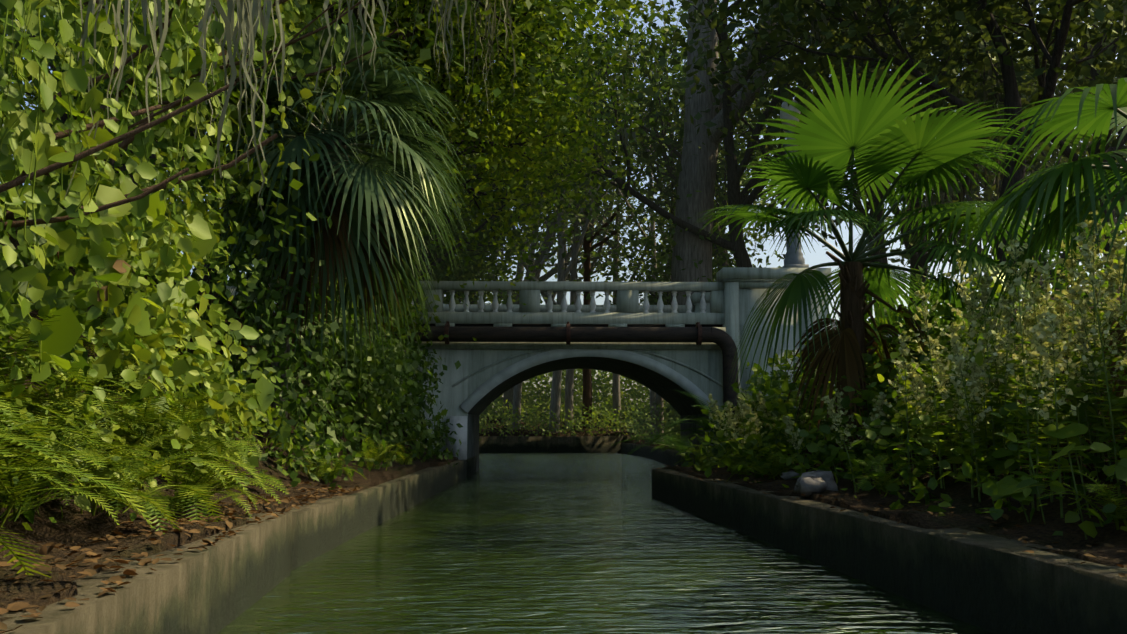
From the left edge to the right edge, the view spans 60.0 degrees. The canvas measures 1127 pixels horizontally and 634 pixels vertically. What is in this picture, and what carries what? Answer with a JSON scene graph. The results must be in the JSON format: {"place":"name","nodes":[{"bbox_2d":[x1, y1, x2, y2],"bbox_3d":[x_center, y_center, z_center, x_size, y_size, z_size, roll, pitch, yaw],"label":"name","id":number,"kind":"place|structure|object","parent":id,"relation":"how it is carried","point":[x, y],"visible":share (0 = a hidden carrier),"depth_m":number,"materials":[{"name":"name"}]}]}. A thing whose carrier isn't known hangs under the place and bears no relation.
{"place":"outdoors","nodes":[
{"label":"outdoors","id":0,"kind":"place"},
{"bbox_2d":[0,210,1126,621],"bbox_3d":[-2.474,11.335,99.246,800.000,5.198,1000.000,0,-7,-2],"label":"ground","id":1,"kind":"structure","parent":0,"point":[72,526],"depth_m":7.62,"materials":[{"name":"soil"}]},
{"bbox_2d":[0,16,217,203],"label":"oak tree","id":2,"kind":"object","parent":1,"relation":"on","point":[31,82],"depth_m":31.65,"materials":[{"name":"green plant"}]},
{"bbox_2d":[13,94,235,278],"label":"oak tree","id":3,"kind":"object","parent":1,"relation":"on","point":[30,183],"depth_m":51.49,"materials":[{"name":"green plant"}]},
{"bbox_2d":[0,2,311,258],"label":"oak tree","id":4,"kind":"object","parent":1,"relation":"on","point":[112,162],"visible":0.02,"depth_m":26.10,"materials":[{"name":"green plant"}]},
{"bbox_2d":[0,0,515,530],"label":"bank vine foliage","id":5,"kind":"object","parent":1,"relation":"on","point":[142,94],"visible":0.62,"depth_m":7.52,"materials":[{"name":"green plant"}]},
{"bbox_2d":[52,0,560,208],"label":"tree","id":6,"kind":"object","parent":1,"relation":"on","point":[425,54],"visible":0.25,"depth_m":16.27,"materials":[{"name":"green plant"}]},
{"bbox_2d":[180,18,474,419],"bbox_3d":[-3.253,-0.868,13.444,4.052,5.557,4.142,0,-7,-2],"label":"cabbage palm","id":7,"kind":"object","parent":1,"relation":"on","point":[366,231],"visible":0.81,"depth_m":12.86,"materials":[{"name":"green plant"}]},
{"bbox_2d":[0,0,693,283],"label":"bright tree","id":8,"kind":"object","parent":1,"relation":"on","point":[573,7],"visible":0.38,"depth_m":19.75,"materials":[{"name":"green plant"}]},
{"bbox_2d":[212,0,647,303],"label":"tree","id":9,"kind":"object","parent":1,"relation":"on","point":[552,259],"depth_m":32.73,"materials":[{"name":"green plant"}]},
{"bbox_2d":[281,0,685,340],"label":"bright tree","id":10,"kind":"object","parent":1,"relation":"on","point":[505,142],"visible":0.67,"depth_m":21.99,"materials":[{"name":"green plant"}]},
{"bbox_2d":[408,138,579,303],"bbox_3d":[-3.809,-2.259,33.787,8.504,9.853,8.626,0,-7,-2],"label":"understory tree","id":11,"kind":"object","parent":1,"relation":"on","point":[468,275],"visible":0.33,"depth_m":33.53,"materials":[{"name":"green plant"}]},
{"bbox_2d":[408,173,587,304],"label":"understory tree","id":12,"kind":"object","parent":1,"relation":"on","point":[512,275],"visible":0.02,"depth_m":40.22,"materials":[{"name":"green plant"}]},
{"bbox_2d":[440,113,578,279],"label":"oak tree","id":13,"kind":"object","parent":1,"relation":"on","point":[543,231],"visible":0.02,"depth_m":64.01,"materials":[{"name":"green plant"}]},
{"bbox_2d":[445,100,657,419],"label":"oak tree","id":14,"kind":"object","parent":1,"relation":"on","point":[508,395],"visible":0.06,"depth_m":56.91,"materials":[{"name":"green plant"}]},
{"bbox_2d":[436,0,684,276],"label":"canopy tree","id":15,"kind":"object","parent":1,"relation":"on","point":[614,168],"depth_m":38.30,"materials":[{"name":"green plant"}]},
{"bbox_2d":[470,117,655,302],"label":"oak tree","id":16,"kind":"object","parent":1,"relation":"on","point":[522,268],"visible":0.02,"depth_m":66.91,"materials":[{"name":"green plant"}]},
{"bbox_2d":[0,436,1126,633],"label":"canal walls","id":17,"kind":"structure","parent":1,"relation":"on","point":[993,584],"depth_m":6.62,"materials":[{"name":"concrete"}]},
{"bbox_2d":[0,309,1126,576],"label":"ferns","id":18,"kind":"object","parent":1,"relation":"on","point":[44,455],"visible":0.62,"depth_m":6.29,"materials":[{"name":"green plant"}]},
{"bbox_2d":[0,463,1126,633],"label":"dead leaf litter","id":19,"kind":"object","parent":1,"relation":"on","point":[117,579],"visible":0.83,"depth_m":5.77,"materials":[{"name":"brown plant"}]},
{"bbox_2d":[462,13,665,432],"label":"slim tree","id":20,"kind":"object","parent":1,"relation":"on","point":[562,274],"visible":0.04,"depth_m":54.73,"materials":[{"name":"brown plant"}]},
{"bbox_2d":[471,10,660,429],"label":"slim tree","id":21,"kind":"object","parent":1,"relation":"on","point":[517,392],"visible":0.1,"depth_m":55.47,"materials":[{"name":"brown plant"}]},
{"bbox_2d":[466,20,672,429],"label":"slim tree","id":22,"kind":"object","parent":1,"relation":"on","point":[569,383],"visible":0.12,"depth_m":55.64,"materials":[{"name":"brown plant"}]},
{"bbox_2d":[479,369,680,449],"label":"bank bushes","id":23,"kind":"object","parent":1,"relation":"on","point":[603,410],"visible":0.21,"depth_m":55.91,"materials":[{"name":"green plant"}]},
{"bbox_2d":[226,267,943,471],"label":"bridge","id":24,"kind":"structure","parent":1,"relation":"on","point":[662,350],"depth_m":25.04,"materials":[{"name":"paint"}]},
{"bbox_2d":[780,99,808,267],"bbox_3d":[6.054,-3.546,25.870,0.600,4.700,0.600,0,-7,-2],"label":"lamp post","id":25,"kind":"object","parent":24,"relation":"on","point":[792,259],"visible":0.42,"depth_m":25.55,"materials":[{"name":"paint"}]},
{"bbox_2d":[564,22,683,424],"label":"slim tree","id":26,"kind":"object","parent":1,"relation":"on","point":[616,391],"visible":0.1,"depth_m":56.26,"materials":[{"name":"brown plant"}]},
{"bbox_2d":[567,22,682,427],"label":"slim tree","id":27,"kind":"object","parent":1,"relation":"on","point":[587,380],"depth_m":56.32,"materials":[{"name":"brown plant"}]},
{"bbox_2d":[579,0,683,441],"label":"slim tree","id":28,"kind":"object","parent":1,"relation":"on","point":[652,393],"visible":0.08,"depth_m":48.90,"materials":[{"name":"brown plant"}]},
{"bbox_2d":[586,0,734,442],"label":"slim tree","id":29,"kind":"object","parent":1,"relation":"on","point":[659,400],"visible":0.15,"depth_m":44.04,"materials":[{"name":"green plant"}]},
{"bbox_2d":[611,390,733,456],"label":"cycad palm fronds","id":30,"kind":"object","parent":1,"relation":"on","point":[669,442],"visible":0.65,"depth_m":20.04,"materials":[{"name":"green plant"}]},
{"bbox_2d":[561,163,785,304],"bbox_3d":[4.459,-0.453,36.030,9.103,10.548,9.568,0,-7,-2],"label":"understory tree","id":31,"kind":"object","parent":1,"relation":"on","point":[661,256],"visible":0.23,"depth_m":35.06,"materials":[{"name":"green plant"}]},
{"bbox_2d":[592,79,780,298],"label":"oak tree","id":32,"kind":"object","parent":1,"relation":"on","point":[748,234],"depth_m":55.79,"materials":[{"name":"green plant"}]},
{"bbox_2d":[617,238,756,304],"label":"understory tree","id":33,"kind":"object","parent":1,"relation":"on","point":[664,263],"depth_m":50.71,"materials":[{"name":"green plant"}]},
{"bbox_2d":[624,199,780,303],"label":"understory tree","id":34,"kind":"object","parent":1,"relation":"on","point":[715,260],"visible":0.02,"depth_m":43.35,"materials":[{"name":"green plant"}]},
{"bbox_2d":[434,0,1040,266],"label":"tree","id":35,"kind":"object","parent":1,"relation":"on","point":[735,172],"visible":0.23,"depth_m":32.80,"materials":[{"name":"green plant"}]},
{"bbox_2d":[574,0,906,273],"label":"tree","id":36,"kind":"object","parent":1,"relation":"on","point":[675,154],"visible":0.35,"depth_m":42.71,"materials":[{"name":"green plant"}]},
{"bbox_2d":[671,0,896,304],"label":"cypress tree","id":37,"kind":"object","parent":1,"relation":"on","point":[697,172],"visible":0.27,"depth_m":34.21,"materials":[{"name":"grey plant"}]},
{"bbox_2d":[781,470,838,496],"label":"ledge rocks","id":38,"kind":"object","parent":1,"relation":"on","point":[809,483],"visible":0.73,"depth_m":10.62,"materials":[{"name":"grey stone"}]},
{"bbox_2d":[610,0,1126,298],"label":"tree","id":39,"kind":"object","parent":1,"relation":"on","point":[1059,24],"visible":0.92,"depth_m":24.67,"materials":[{"name":"green plant"}]},
{"bbox_2d":[687,55,1084,468],"bbox_3d":[4.220,-0.483,13.030,4.979,5.306,4.579,0,-7,-2],"label":"fan palm","id":40,"kind":"object","parent":1,"relation":"on","point":[880,136],"visible":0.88,"depth_m":12.78,"materials":[{"name":"green plant"}]},
{"bbox_2d":[675,210,1126,539],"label":"bank plants","id":41,"kind":"object","parent":1,"relation":"on","point":[1031,365],"visible":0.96,"depth_m":9.32,"materials":[{"name":"green plant"}]},
{"bbox_2d":[742,0,1077,320],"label":"oak tree","id":42,"kind":"object","parent":1,"relation":"on","point":[761,117],"visible":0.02,"depth_m":34.98,"materials":[{"name":"green plant"}]},
{"bbox_2d":[739,0,1089,327],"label":"oak tree","id":43,"kind":"object","parent":1,"relation":"on","point":[944,198],"visible":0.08,"depth_m":32.53,"materials":[{"name":"green plant"}]},
{"bbox_2d":[859,141,1080,283],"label":"oak tree","id":44,"kind":"object","parent":1,"relation":"on","point":[979,251],"visible":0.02,"depth_m":57.34,"materials":[{"name":"green plant"}]},
{"bbox_2d":[860,0,1126,274],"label":"oak tree","id":45,"kind":"object","parent":1,"relation":"on","point":[1072,82],"visible":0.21,"depth_m":31.38,"materials":[{"name":"green plant"}]},
{"bbox_2d":[899,37,1126,248],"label":"oak tree","id":46,"kind":"object","parent":1,"relation":"on","point":[968,198],"depth_m":54.23,"materials":[{"name":"green plant"}]},
{"bbox_2d":[902,59,1126,300],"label":"oak tree","id":47,"kind":"object","parent":1,"relation":"on","point":[1060,254],"depth_m":59.16,"materials":[{"name":"green plant"}]},
{"bbox_2d":[920,0,1126,298],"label":"oak tree","id":48,"kind":"object","parent":1,"relation":"on","point":[1026,87],"visible":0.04,"depth_m":39.52,"materials":[{"name":"green plant"}]},
{"bbox_2d":[935,78,1126,458],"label":"fan palm","id":49,"kind":"object","parent":1,"relation":"on","point":[1097,111],"visible":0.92,"depth_m":8.52,"materials":[{"name":"green plant"}]},
{"bbox_2d":[937,0,1126,290],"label":"oak tree","id":50,"kind":"object","parent":1,"relation":"on","point":[1042,157],"visible":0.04,"depth_m":45.31,"materials":[{"name":"green plant"}]},
{"bbox_2d":[1039,130,1126,222],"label":"oak tree","id":51,"kind":"object","parent":1,"relation":"on","point":[1079,145],"visible":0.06,"depth_m":52.45,"materials":[{"name":"green plant"}]},
{"bbox_2d":[1051,123,1126,243],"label":"oak tree","id":52,"kind":"object","parent":1,"relation":"on","point":[1116,207],"visible":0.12,"depth_m":45.68,"materials":[{"name":"green plant"}]},
{"bbox_2d":[0,0,1126,413],"label":"sky","id":53,"kind":"structure","parent":0,"point":[820,257],"materials":[{"name":"white"}]},
{"bbox_2d":[217,453,992,633],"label":"water","id":54,"kind":"structure","parent":0,"point":[551,543],"depth_m":8.21,"materials":[{"name":"green liquid"}]}
]}

